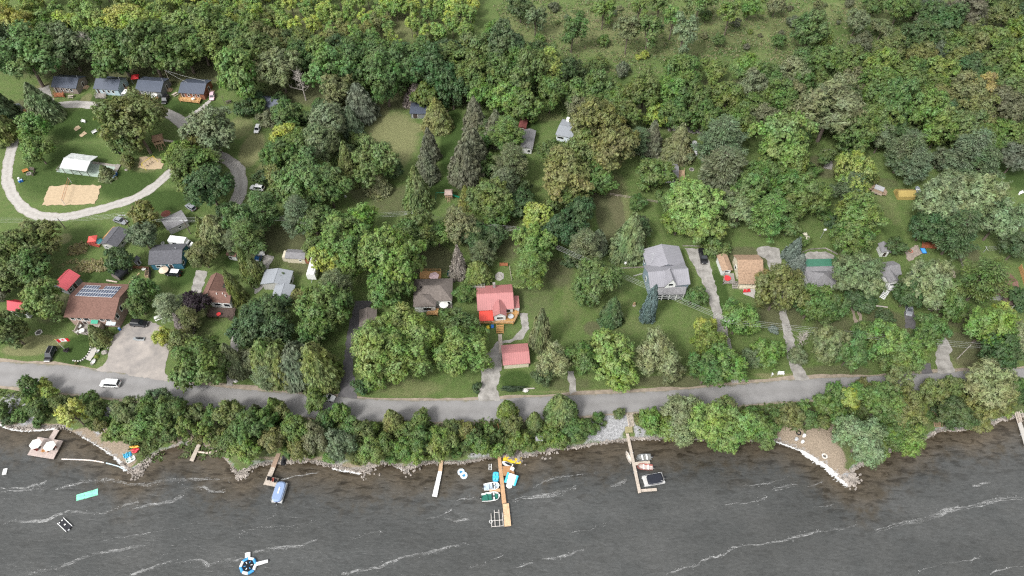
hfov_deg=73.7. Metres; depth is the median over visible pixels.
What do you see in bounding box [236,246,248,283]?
spruce tree
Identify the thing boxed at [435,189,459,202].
playset
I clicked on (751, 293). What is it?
paving slab
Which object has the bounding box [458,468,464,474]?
swim ring
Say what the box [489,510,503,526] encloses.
boat lift
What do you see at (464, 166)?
cedar tree
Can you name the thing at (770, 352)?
feathery tree
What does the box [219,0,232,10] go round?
aspen tree
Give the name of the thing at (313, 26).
aspen tree
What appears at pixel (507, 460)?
floating mat
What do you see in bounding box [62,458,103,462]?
float rope
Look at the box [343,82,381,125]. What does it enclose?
cedar tree
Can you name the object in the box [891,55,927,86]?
leafy tree
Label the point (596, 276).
maple tree
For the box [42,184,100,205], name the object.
sand court
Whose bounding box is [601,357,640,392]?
leafy tree
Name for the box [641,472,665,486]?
pontoon boat
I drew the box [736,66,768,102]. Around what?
leafy tree
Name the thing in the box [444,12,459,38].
aspen tree
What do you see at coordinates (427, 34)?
aspen tree
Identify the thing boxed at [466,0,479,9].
aspen tree
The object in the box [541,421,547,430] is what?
shrub
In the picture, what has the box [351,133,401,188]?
maple tree
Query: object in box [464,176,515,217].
leafy tree
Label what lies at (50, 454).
dock
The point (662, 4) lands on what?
young tree
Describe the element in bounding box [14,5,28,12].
young tree
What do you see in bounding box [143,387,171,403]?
feathery tree
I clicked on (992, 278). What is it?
tree
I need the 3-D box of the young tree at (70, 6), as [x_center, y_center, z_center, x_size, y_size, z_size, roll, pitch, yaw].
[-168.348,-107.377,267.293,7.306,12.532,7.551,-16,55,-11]
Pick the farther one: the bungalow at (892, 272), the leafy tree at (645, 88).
the leafy tree at (645, 88)
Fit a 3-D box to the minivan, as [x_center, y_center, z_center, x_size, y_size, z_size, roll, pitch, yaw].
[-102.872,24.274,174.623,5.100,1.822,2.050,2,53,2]
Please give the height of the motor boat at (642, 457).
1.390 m
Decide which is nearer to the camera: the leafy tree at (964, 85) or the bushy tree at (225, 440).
the bushy tree at (225, 440)
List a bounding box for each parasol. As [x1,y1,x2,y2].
[29,439,41,448]
[43,441,55,450]
[159,266,167,273]
[161,210,170,216]
[429,272,438,278]
[439,301,447,307]
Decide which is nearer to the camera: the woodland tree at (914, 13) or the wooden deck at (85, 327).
the wooden deck at (85, 327)
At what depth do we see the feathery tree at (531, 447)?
163.79 m
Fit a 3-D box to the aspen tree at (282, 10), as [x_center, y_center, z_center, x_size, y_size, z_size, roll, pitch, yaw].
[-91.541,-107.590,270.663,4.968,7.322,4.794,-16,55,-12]
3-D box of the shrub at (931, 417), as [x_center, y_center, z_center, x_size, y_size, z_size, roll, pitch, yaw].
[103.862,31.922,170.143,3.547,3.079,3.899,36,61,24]
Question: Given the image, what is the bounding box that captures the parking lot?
[96,321,168,380]
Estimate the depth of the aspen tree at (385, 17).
266.55 m
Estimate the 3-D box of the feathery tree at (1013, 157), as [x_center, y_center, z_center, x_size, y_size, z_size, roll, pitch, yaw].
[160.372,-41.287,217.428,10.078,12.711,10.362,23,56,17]
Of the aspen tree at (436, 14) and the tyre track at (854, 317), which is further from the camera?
the aspen tree at (436, 14)
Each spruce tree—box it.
[22,82,66,124]
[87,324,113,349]
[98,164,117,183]
[172,313,195,333]
[195,216,201,239]
[221,343,251,380]
[222,267,249,307]
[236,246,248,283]
[244,255,265,288]
[336,140,361,189]
[341,106,366,141]
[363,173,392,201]
[401,165,435,213]
[402,83,428,108]
[415,146,441,187]
[419,126,442,163]
[420,97,454,136]
[436,79,456,110]
[448,244,467,282]
[457,185,470,212]
[461,95,485,130]
[483,109,504,151]
[596,296,624,330]
[606,211,648,267]
[637,119,663,158]
[657,122,696,166]
[780,237,801,262]
[785,253,806,275]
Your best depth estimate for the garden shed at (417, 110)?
237.75 m
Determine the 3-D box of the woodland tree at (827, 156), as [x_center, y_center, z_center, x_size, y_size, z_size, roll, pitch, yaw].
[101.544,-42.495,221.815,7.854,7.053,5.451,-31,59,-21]
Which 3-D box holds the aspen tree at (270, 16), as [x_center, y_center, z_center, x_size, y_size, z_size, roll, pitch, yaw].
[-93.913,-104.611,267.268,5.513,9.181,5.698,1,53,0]
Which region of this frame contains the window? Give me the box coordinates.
[423,307,431,310]
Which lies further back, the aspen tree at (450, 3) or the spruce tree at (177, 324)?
the aspen tree at (450, 3)
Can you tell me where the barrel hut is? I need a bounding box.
[111,266,128,279]
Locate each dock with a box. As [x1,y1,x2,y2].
[27,429,62,458]
[190,444,200,461]
[263,453,280,486]
[432,460,443,496]
[489,456,514,526]
[626,433,656,492]
[1017,422,1023,446]
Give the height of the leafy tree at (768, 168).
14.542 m
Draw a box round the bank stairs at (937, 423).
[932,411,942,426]
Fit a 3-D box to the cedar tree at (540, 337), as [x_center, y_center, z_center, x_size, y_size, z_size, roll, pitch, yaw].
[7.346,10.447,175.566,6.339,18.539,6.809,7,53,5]
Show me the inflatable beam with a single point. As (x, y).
(261, 562)
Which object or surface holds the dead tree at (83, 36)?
on the ground at (398, 128)
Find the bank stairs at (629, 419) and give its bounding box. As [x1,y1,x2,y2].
[627,413,634,426]
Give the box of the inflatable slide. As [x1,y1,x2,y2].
[504,472,518,487]
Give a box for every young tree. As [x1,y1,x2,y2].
[0,0,9,10]
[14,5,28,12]
[16,0,34,11]
[46,0,65,11]
[52,397,88,427]
[66,0,82,13]
[92,417,107,433]
[93,0,101,8]
[112,0,130,4]
[131,0,149,8]
[145,0,156,11]
[154,0,173,12]
[169,2,177,13]
[171,0,184,10]
[174,415,197,440]
[197,421,213,435]
[203,433,212,444]
[338,415,357,434]
[371,421,378,433]
[410,448,424,465]
[463,428,482,447]
[496,430,502,437]
[524,5,547,35]
[561,16,588,52]
[593,0,615,29]
[612,15,640,53]
[630,0,648,17]
[634,14,664,49]
[646,0,669,16]
[662,4,685,39]
[672,11,699,53]
[682,0,717,16]
[714,394,741,420]
[716,0,741,35]
[772,423,782,432]
[796,398,810,412]
[848,407,856,414]
[884,363,915,396]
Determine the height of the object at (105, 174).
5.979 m
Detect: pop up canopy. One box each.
[87,235,98,244]
[131,74,139,79]
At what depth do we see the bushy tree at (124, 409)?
163.19 m
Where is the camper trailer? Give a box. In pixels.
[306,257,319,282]
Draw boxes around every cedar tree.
[0,93,24,124]
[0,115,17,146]
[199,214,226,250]
[248,336,275,391]
[252,404,262,410]
[264,338,287,391]
[266,397,287,421]
[277,340,311,393]
[297,341,345,395]
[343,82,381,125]
[382,409,405,434]
[447,140,484,189]
[457,128,488,164]
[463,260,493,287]
[496,400,519,421]
[525,411,542,432]
[528,307,551,354]
[542,393,579,429]
[588,228,608,256]
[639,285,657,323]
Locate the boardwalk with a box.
[498,334,501,352]
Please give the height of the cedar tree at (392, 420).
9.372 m
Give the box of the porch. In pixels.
[879,284,894,298]
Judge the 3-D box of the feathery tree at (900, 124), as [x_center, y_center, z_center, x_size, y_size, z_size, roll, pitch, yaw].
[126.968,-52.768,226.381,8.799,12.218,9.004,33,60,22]
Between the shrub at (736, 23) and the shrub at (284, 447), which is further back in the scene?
the shrub at (736, 23)
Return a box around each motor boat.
[479,491,499,501]
[482,482,499,490]
[636,454,652,460]
[637,463,654,469]
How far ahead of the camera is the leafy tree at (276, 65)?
235.86 m
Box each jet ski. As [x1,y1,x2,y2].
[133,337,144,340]
[281,455,285,465]
[502,461,512,465]
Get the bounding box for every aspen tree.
[182,4,197,14]
[193,0,204,9]
[204,0,221,11]
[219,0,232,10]
[221,7,231,18]
[225,10,241,22]
[228,3,237,12]
[231,9,241,16]
[234,1,249,13]
[235,0,247,5]
[243,0,259,11]
[246,3,263,16]
[260,18,273,30]
[262,8,276,30]
[263,5,271,20]
[269,0,284,13]
[274,7,286,16]
[274,9,290,28]
[281,0,296,19]
[281,12,292,26]
[287,15,301,28]
[296,0,313,16]
[301,6,315,18]
[302,14,323,34]
[312,0,321,7]
[315,4,325,17]
[316,10,329,27]
[318,0,329,13]
[321,3,337,25]
[323,20,336,32]
[329,10,345,28]
[336,17,352,36]
[342,0,354,13]
[342,0,356,18]
[343,11,354,24]
[347,24,359,35]
[351,21,364,31]
[352,0,365,11]
[357,8,365,19]
[359,19,371,32]
[361,17,372,27]
[362,10,373,19]
[366,27,381,40]
[369,11,383,28]
[371,0,386,14]
[376,8,387,23]
[378,0,391,14]
[381,15,391,27]
[381,18,395,30]
[382,28,394,44]
[385,0,396,20]
[389,0,401,21]
[393,0,406,18]
[401,2,417,18]
[404,12,414,37]
[407,0,420,16]
[410,17,420,37]
[417,18,430,31]
[417,32,430,40]
[419,23,428,34]
[421,8,433,23]
[422,0,437,18]
[429,22,447,40]
[431,7,444,22]
[436,0,450,16]
[442,10,453,22]
[443,0,460,10]
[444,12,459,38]
[451,0,467,17]
[452,15,462,25]
[456,21,472,36]
[462,5,476,23]
[465,23,474,33]
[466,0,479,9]
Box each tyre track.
[851,308,857,322]
[857,311,861,320]
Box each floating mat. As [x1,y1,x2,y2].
[76,489,97,500]
[503,456,520,463]
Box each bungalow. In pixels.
[100,226,127,248]
[148,243,188,269]
[160,210,188,234]
[203,272,232,307]
[260,268,295,297]
[413,278,452,311]
[732,255,763,288]
[803,259,837,290]
[881,261,901,287]
[987,273,1019,306]
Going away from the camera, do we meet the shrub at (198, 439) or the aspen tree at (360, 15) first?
the shrub at (198, 439)
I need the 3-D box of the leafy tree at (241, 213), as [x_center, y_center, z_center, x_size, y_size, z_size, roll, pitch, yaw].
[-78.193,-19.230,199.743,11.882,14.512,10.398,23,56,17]
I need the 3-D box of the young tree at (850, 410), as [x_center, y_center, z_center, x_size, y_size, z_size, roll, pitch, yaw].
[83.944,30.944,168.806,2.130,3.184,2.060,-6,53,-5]
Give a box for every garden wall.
[621,266,643,268]
[802,248,837,253]
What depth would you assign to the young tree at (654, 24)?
251.26 m
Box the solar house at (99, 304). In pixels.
[64,282,129,334]
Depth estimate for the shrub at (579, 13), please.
274.59 m
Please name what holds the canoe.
on the lake water
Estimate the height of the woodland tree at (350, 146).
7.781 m
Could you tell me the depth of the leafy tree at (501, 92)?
230.92 m
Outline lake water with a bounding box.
[0,417,1023,575]
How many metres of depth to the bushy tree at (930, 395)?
166.79 m
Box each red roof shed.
[7,299,31,317]
[54,269,82,294]
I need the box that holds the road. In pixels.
[0,362,1023,421]
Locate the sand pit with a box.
[138,156,163,168]
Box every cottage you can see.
[51,74,89,93]
[93,76,128,95]
[135,77,172,97]
[178,79,214,99]
[263,96,283,110]
[555,117,573,142]
[664,164,678,182]
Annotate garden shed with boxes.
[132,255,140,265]
[226,250,237,260]
[282,249,310,263]
[409,102,428,118]
[518,115,527,131]
[520,129,535,153]
[876,241,890,256]
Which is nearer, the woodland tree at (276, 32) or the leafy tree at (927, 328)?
the leafy tree at (927, 328)
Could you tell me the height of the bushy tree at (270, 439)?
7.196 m
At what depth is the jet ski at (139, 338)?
183.10 m
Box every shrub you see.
[0,413,14,426]
[10,407,28,422]
[32,415,46,428]
[83,419,98,430]
[119,154,134,169]
[193,433,204,444]
[210,435,220,447]
[216,427,225,434]
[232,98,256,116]
[242,89,265,105]
[249,169,268,184]
[268,191,280,202]
[270,90,288,101]
[279,443,286,453]
[296,114,306,124]
[322,451,334,463]
[347,130,365,146]
[349,377,368,394]
[351,459,361,465]
[352,450,357,461]
[384,454,398,464]
[424,453,434,460]
[451,448,461,458]
[472,381,481,393]
[477,118,488,127]
[479,159,494,176]
[484,421,495,434]
[485,431,496,445]
[489,442,506,458]
[522,429,535,438]
[534,432,543,444]
[535,33,545,41]
[536,441,547,451]
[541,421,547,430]
[547,2,559,12]
[576,10,584,17]
[596,34,609,46]
[612,408,625,419]
[616,5,623,10]
[616,60,630,77]
[634,413,641,426]
[635,54,641,59]
[640,50,649,58]
[682,285,709,307]
[700,31,707,38]
[700,234,731,257]
[730,18,741,26]
[743,43,749,49]
[768,324,778,334]
[786,5,793,11]
[786,15,804,28]
[798,233,812,246]
[806,162,823,177]
[823,212,840,228]
[833,164,846,181]
[845,0,854,8]
[868,174,880,184]
[885,236,911,254]
[925,410,935,421]
[1003,407,1015,418]
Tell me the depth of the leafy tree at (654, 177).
210.10 m
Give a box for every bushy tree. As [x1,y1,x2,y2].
[16,374,38,397]
[47,394,71,412]
[79,389,99,406]
[81,398,106,420]
[100,413,130,442]
[108,394,142,427]
[121,412,164,441]
[134,394,160,422]
[157,418,182,443]
[184,402,206,421]
[201,403,220,425]
[216,427,238,450]
[225,436,261,465]
[229,406,262,446]
[257,426,285,453]
[272,399,289,419]
[281,411,310,441]
[286,438,308,462]
[312,407,334,429]
[350,419,374,442]
[377,431,397,455]
[391,434,411,462]
[394,420,412,437]
[407,406,430,430]
[457,419,477,440]
[470,434,491,455]
[499,414,522,436]
[546,428,570,449]
[560,416,592,442]
[581,418,600,435]
[637,405,660,435]
[654,411,683,441]
[753,432,777,450]
[768,409,783,424]
[774,401,805,429]
[797,410,819,429]
[816,415,830,429]
[825,380,847,407]
[829,407,847,426]
[847,380,907,426]
[854,376,871,387]
[881,411,919,438]
[894,386,929,427]
[917,377,949,406]
[931,406,938,415]
[937,374,966,396]
[957,391,1000,424]
[972,408,993,433]
[986,399,1017,418]
[1014,389,1023,405]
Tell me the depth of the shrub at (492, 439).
165.42 m
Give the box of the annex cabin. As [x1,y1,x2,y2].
[716,254,732,274]
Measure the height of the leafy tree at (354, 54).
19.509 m
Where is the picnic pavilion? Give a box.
[56,153,120,176]
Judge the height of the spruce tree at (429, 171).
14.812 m
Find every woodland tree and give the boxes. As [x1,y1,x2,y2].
[21,0,40,11]
[34,0,46,7]
[247,20,273,37]
[251,98,266,113]
[267,29,287,44]
[278,26,293,40]
[279,36,300,49]
[289,26,313,41]
[305,34,328,60]
[311,47,333,72]
[312,98,327,109]
[318,27,345,47]
[325,32,344,47]
[330,155,338,167]
[335,142,354,156]
[348,29,368,47]
[350,73,371,92]
[391,39,409,49]
[409,79,438,107]
[411,35,427,52]
[437,37,464,49]
[466,76,492,106]
[477,177,489,188]
[478,127,485,133]
[480,133,493,148]
[482,18,510,34]
[485,151,496,164]
[514,177,533,190]
[523,43,532,51]
[528,38,547,49]
[540,41,559,57]
[553,55,587,81]
[564,95,588,119]
[750,101,780,131]
[778,100,797,115]
[780,75,797,81]
[780,212,802,236]
[782,79,807,111]
[806,129,813,144]
[814,83,826,90]
[815,207,833,220]
[817,147,837,164]
[842,65,868,90]
[846,85,865,96]
[911,0,923,19]
[917,0,949,12]
[919,74,950,92]
[925,81,959,104]
[933,40,950,59]
[945,46,972,61]
[950,69,972,88]
[950,97,965,110]
[960,15,984,33]
[965,31,989,53]
[971,122,1001,147]
[975,65,1003,80]
[986,0,996,5]
[997,0,1023,27]
[1007,2,1023,17]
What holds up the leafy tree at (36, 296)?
on the ground at (398, 128)
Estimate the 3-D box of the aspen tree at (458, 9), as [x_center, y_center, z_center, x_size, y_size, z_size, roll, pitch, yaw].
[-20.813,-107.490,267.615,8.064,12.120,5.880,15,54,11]
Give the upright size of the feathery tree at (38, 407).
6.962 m
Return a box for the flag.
[56,338,69,342]
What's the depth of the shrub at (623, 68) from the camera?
250.22 m
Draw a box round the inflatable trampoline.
[239,552,256,574]
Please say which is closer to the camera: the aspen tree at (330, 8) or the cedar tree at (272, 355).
the cedar tree at (272, 355)
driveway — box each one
[191,270,206,292]
[226,329,238,385]
[253,255,273,293]
[338,300,371,398]
[478,313,528,401]
[568,371,575,394]
[685,248,744,383]
[756,246,809,380]
[904,311,915,328]
[922,363,932,373]
[935,337,954,373]
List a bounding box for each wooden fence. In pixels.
[131,265,148,268]
[1018,264,1023,282]
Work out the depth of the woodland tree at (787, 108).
229.34 m
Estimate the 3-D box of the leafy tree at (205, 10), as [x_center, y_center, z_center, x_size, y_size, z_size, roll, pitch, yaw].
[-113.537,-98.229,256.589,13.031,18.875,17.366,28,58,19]
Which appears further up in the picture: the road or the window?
the window
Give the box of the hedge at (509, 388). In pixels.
[499,385,524,391]
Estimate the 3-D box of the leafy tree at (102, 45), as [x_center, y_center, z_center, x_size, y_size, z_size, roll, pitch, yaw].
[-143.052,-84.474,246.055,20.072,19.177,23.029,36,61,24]
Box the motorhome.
[167,235,193,248]
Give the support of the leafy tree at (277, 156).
on the ground at (398, 128)
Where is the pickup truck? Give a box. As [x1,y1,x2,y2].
[698,248,707,263]
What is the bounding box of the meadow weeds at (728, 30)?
[494,0,917,79]
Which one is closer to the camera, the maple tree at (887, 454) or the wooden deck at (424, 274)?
the maple tree at (887, 454)
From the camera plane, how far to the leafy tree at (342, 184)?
202.54 m
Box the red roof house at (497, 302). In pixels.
[476,282,519,320]
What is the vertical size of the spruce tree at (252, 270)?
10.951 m
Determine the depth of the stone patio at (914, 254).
201.59 m
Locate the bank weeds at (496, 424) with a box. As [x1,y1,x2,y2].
[0,388,1019,462]
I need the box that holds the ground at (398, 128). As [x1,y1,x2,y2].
[0,0,1023,477]
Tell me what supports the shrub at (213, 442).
on the ground at (398, 128)
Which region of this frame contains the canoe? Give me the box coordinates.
[626,451,630,463]
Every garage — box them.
[359,307,376,327]
[501,343,529,368]
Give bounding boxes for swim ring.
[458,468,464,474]
[460,472,467,478]
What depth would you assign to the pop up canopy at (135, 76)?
248.94 m
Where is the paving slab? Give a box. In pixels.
[743,289,754,297]
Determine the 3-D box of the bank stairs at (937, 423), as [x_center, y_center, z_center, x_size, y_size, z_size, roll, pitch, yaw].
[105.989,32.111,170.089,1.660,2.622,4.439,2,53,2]
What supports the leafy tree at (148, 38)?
on the ground at (398, 128)
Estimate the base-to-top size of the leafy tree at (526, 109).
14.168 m
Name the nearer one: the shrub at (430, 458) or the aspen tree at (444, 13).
the shrub at (430, 458)
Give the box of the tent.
[893,189,915,199]
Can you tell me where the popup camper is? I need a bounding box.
[869,184,886,195]
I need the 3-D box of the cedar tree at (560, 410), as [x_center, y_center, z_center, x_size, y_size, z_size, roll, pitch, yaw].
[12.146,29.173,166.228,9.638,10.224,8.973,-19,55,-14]
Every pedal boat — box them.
[123,452,131,458]
[125,455,135,462]
[493,472,498,481]
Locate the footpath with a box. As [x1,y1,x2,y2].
[86,347,95,360]
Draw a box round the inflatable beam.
[256,559,267,565]
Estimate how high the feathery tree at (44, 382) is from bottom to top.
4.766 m
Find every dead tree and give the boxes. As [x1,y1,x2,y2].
[77,32,100,65]
[289,70,307,100]
[796,331,809,346]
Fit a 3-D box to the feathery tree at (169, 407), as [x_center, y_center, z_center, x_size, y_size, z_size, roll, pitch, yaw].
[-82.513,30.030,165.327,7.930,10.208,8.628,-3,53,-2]
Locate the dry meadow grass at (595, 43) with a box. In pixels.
[493,0,912,76]
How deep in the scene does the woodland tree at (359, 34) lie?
245.92 m
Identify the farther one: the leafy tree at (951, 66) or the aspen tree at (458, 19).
the aspen tree at (458, 19)
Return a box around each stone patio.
[495,272,503,280]
[805,251,833,258]
[904,245,922,260]
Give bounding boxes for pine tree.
[152,292,183,323]
[174,304,205,333]
[220,229,239,255]
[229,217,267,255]
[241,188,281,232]
[248,364,281,391]
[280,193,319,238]
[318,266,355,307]
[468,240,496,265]
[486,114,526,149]
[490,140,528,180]
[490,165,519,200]
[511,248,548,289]
[568,226,602,267]
[630,126,650,158]
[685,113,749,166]
[696,145,748,199]
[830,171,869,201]
[883,128,929,175]
[891,146,934,185]
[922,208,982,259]
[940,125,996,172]
[955,144,1005,183]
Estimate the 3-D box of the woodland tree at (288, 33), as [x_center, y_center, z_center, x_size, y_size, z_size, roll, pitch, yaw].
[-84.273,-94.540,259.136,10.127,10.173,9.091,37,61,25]
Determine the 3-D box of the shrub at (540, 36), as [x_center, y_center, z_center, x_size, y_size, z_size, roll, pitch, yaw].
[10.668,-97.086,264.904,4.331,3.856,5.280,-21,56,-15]
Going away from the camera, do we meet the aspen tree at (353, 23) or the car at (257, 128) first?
the car at (257, 128)
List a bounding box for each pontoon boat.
[271,481,287,504]
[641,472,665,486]
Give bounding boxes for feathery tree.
[0,400,8,419]
[19,405,26,412]
[21,397,30,402]
[25,394,50,418]
[25,397,39,404]
[36,376,52,392]
[40,386,60,397]
[99,416,110,423]
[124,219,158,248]
[127,274,161,300]
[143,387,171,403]
[150,325,170,346]
[152,394,188,429]
[211,399,245,425]
[238,347,251,371]
[251,405,280,431]
[254,260,266,276]
[283,450,291,459]
[301,420,327,455]
[304,387,328,414]
[323,427,358,461]
[329,402,351,421]
[355,434,386,465]
[406,423,432,453]
[426,423,459,463]
[442,418,461,438]
[460,440,469,451]
[477,426,482,434]
[504,442,515,456]
[508,429,531,449]
[525,442,536,452]
[532,46,561,79]
[533,339,572,377]
[541,428,552,440]
[564,338,601,376]
[592,411,604,422]
[607,93,627,105]
[632,324,681,377]
[719,194,756,227]
[728,51,763,79]
[739,405,777,444]
[741,346,762,368]
[750,337,787,369]
[778,54,811,78]
[784,171,835,219]
[787,344,808,365]
[789,71,866,141]
[794,71,816,93]
[810,322,854,365]
[811,67,833,89]
[811,392,836,415]
[833,386,864,410]
[834,328,868,372]
[869,124,896,152]
[876,422,905,451]
[890,123,919,140]
[891,114,908,127]
[899,256,956,310]
[909,175,968,222]
[912,56,935,74]
[934,395,980,431]
[936,167,968,185]
[944,0,990,25]
[949,169,1012,222]
[962,355,1020,409]
[971,71,997,95]
[977,196,1023,240]
[985,5,1007,27]
[992,36,1020,61]
[1000,140,1023,172]
[1003,320,1023,351]
[1005,15,1023,38]
[1009,119,1023,144]
[1011,376,1023,392]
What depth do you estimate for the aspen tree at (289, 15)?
266.34 m
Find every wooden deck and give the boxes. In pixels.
[52,90,64,97]
[72,324,103,334]
[86,242,99,246]
[94,91,106,98]
[178,94,200,102]
[206,306,235,320]
[419,269,440,278]
[426,308,438,315]
[480,309,518,333]
[625,427,632,432]
[679,168,684,182]
[723,273,738,288]
[921,241,935,248]
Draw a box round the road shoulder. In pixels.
[0,358,1023,425]
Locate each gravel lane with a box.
[1,139,170,220]
[17,101,247,213]
[38,85,53,99]
[181,100,210,122]
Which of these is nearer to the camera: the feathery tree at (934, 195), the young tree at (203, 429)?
the young tree at (203, 429)
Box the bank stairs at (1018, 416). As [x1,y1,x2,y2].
[1015,410,1023,422]
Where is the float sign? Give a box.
[2,468,7,474]
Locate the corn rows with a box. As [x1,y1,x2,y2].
[62,240,107,272]
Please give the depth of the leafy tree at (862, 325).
179.64 m
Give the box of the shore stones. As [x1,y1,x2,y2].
[0,413,1023,490]
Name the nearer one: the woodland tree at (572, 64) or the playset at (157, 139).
the playset at (157, 139)
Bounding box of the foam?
[0,424,1021,572]
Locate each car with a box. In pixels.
[44,346,56,361]
[113,216,127,224]
[129,319,148,327]
[161,94,169,103]
[165,269,181,276]
[185,203,196,211]
[209,91,215,100]
[249,184,264,191]
[254,124,261,132]
[254,254,261,261]
[323,393,335,401]
[904,303,912,316]
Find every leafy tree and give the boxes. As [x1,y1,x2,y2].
[0,3,35,30]
[0,18,64,87]
[0,21,14,55]
[0,228,43,263]
[0,263,24,291]
[0,288,10,301]
[0,308,27,349]
[0,310,29,336]
[1,242,52,285]
[13,111,53,137]
[14,218,62,255]
[17,134,56,165]
[17,275,65,322]
[28,6,73,30]
[31,19,69,44]
[45,20,97,71]
[49,9,78,32]
[69,0,106,34]
[85,26,147,78]
[90,92,164,154]
[91,17,118,38]
[97,126,138,154]
[100,3,139,26]
[103,246,135,275]
[114,16,178,77]
[116,7,161,31]
[121,292,151,318]
[124,86,168,124]
[126,199,160,228]
[145,9,169,23]
[152,23,209,73]
[161,8,194,29]
[161,138,202,164]
[166,143,224,194]
[166,328,195,353]
[167,333,230,393]
[177,104,235,154]
[179,16,224,65]
[181,290,212,311]
[182,0,224,31]
[182,162,235,207]
[184,239,220,268]
[185,130,206,148]
[212,46,259,99]
[214,17,247,45]
[214,201,238,219]
[217,203,258,228]
[224,304,273,348]
[225,27,285,72]
[237,7,266,32]
[247,292,294,335]
[253,109,280,131]
[255,46,303,92]
[258,139,297,169]
[263,163,283,186]
[265,322,295,342]
[267,169,311,205]
[268,122,298,142]
[270,99,310,130]
[270,145,333,203]
[275,126,305,154]
[283,38,315,76]
[288,288,310,306]
[289,202,339,235]
[300,41,352,94]
[300,232,322,258]
[305,243,339,273]
[306,165,355,207]
[330,246,367,279]
[332,36,369,81]
[358,32,391,64]
[358,222,428,283]
[363,44,415,106]
[366,269,416,309]
[382,157,404,179]
[390,40,429,88]
[390,217,429,255]
[396,206,435,248]
[409,40,455,91]
[427,220,449,246]
[434,70,470,109]
[438,40,471,74]
[443,203,480,244]
[451,283,476,303]
[452,57,495,98]
[454,219,489,249]
[458,30,499,64]
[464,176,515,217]
[482,45,520,86]
[482,204,511,227]
[486,80,525,114]
[486,224,510,251]
[487,17,526,65]
[502,87,544,122]
[505,0,535,22]
[508,186,535,217]
[509,47,554,93]
[510,221,557,263]
[522,201,554,228]
[529,368,552,387]
[534,137,562,162]
[537,75,568,113]
[539,206,578,247]
[542,143,594,202]
[543,186,588,213]
[559,248,582,268]
[561,76,594,104]
[562,123,602,164]
[565,195,595,233]
[569,95,626,149]
[573,278,595,307]
[578,159,618,195]
[581,67,613,93]
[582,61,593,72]
[584,90,608,100]
[587,123,640,172]
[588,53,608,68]
[589,327,634,381]
[601,77,636,100]
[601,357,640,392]
[611,97,643,126]
[620,64,659,111]
[629,193,648,211]
[635,157,678,192]
[639,214,652,238]
[641,102,669,126]
[655,190,670,211]
[657,75,688,103]
[657,93,692,131]
[658,204,690,234]
[660,363,686,385]
[663,53,701,86]
[665,175,728,234]
[676,77,712,110]
[683,205,730,244]
[687,350,729,387]
[688,98,722,135]
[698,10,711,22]
[699,58,729,84]
[699,342,748,383]
[704,78,746,115]
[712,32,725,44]
[727,169,769,206]
[729,100,756,142]
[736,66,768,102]
[741,0,765,19]
[741,90,769,119]
[742,158,780,191]
[746,110,819,167]
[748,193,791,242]
[752,61,782,83]
[754,262,810,311]
[754,268,768,291]
[755,76,799,112]
[765,165,798,204]
[766,0,785,17]
[771,34,786,48]
[773,147,810,175]
[786,46,823,76]
[789,8,830,50]
[790,281,843,321]
[810,43,850,74]
[813,0,824,10]
[816,29,834,46]
[818,294,851,325]
[828,217,876,254]
[830,104,880,154]
[830,251,887,299]
[831,256,848,270]
[833,148,878,192]
[834,190,891,235]
[836,43,873,73]
[842,289,878,313]
[845,7,871,35]
[846,30,873,52]
[850,320,883,340]
[854,66,899,105]
[862,0,884,15]
[862,46,901,73]
[863,102,905,135]
[866,318,909,361]
[870,18,895,39]
[873,33,910,56]
[875,306,896,324]
[875,350,908,373]
[878,75,924,116]
[880,0,921,24]
[889,336,937,373]
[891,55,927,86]
[891,277,924,307]
[898,16,940,48]
[903,86,955,129]
[905,40,939,62]
[907,210,950,242]
[910,312,952,347]
[917,0,970,40]
[921,112,960,149]
[923,55,961,86]
[926,272,969,321]
[930,146,951,171]
[937,25,976,53]
[943,107,989,148]
[948,69,990,99]
[953,301,971,322]
[956,92,1007,123]
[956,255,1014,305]
[958,51,986,75]
[976,329,1023,370]
[978,25,1010,52]
[978,83,1023,125]
[979,48,1011,71]
[993,75,1023,104]
[993,117,1023,149]
[997,231,1023,260]
[1002,39,1023,77]
[1003,62,1023,79]
[1006,286,1023,312]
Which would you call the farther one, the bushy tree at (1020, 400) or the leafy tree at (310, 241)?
the leafy tree at (310, 241)
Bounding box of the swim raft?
[57,517,72,531]
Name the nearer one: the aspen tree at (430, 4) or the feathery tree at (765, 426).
the feathery tree at (765, 426)
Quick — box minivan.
[99,378,121,387]
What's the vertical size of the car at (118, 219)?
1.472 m
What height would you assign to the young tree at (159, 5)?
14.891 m
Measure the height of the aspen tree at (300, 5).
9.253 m
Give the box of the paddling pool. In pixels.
[920,248,926,253]
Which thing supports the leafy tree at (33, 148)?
on the ground at (398, 128)
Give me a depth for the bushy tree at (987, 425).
165.81 m
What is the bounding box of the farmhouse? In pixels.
[642,244,689,299]
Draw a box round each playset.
[151,133,172,150]
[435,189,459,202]
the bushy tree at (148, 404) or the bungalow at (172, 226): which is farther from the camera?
the bungalow at (172, 226)
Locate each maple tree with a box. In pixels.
[293,281,354,342]
[294,304,334,343]
[301,122,340,162]
[308,101,346,134]
[315,210,377,259]
[319,73,359,106]
[345,202,378,234]
[347,318,402,381]
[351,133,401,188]
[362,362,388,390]
[370,333,435,384]
[372,301,416,330]
[392,309,442,354]
[417,313,438,328]
[431,326,494,376]
[433,353,456,376]
[436,306,480,339]
[463,325,489,341]
[569,255,625,304]
[658,392,701,431]
[666,421,695,448]
[687,399,733,443]
[688,320,728,358]
[693,316,717,333]
[703,430,727,452]
[717,404,760,454]
[720,296,761,335]
[830,412,888,469]
[864,440,890,464]
[889,423,928,457]
[962,303,1020,348]
[992,300,1023,322]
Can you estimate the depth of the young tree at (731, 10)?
259.44 m

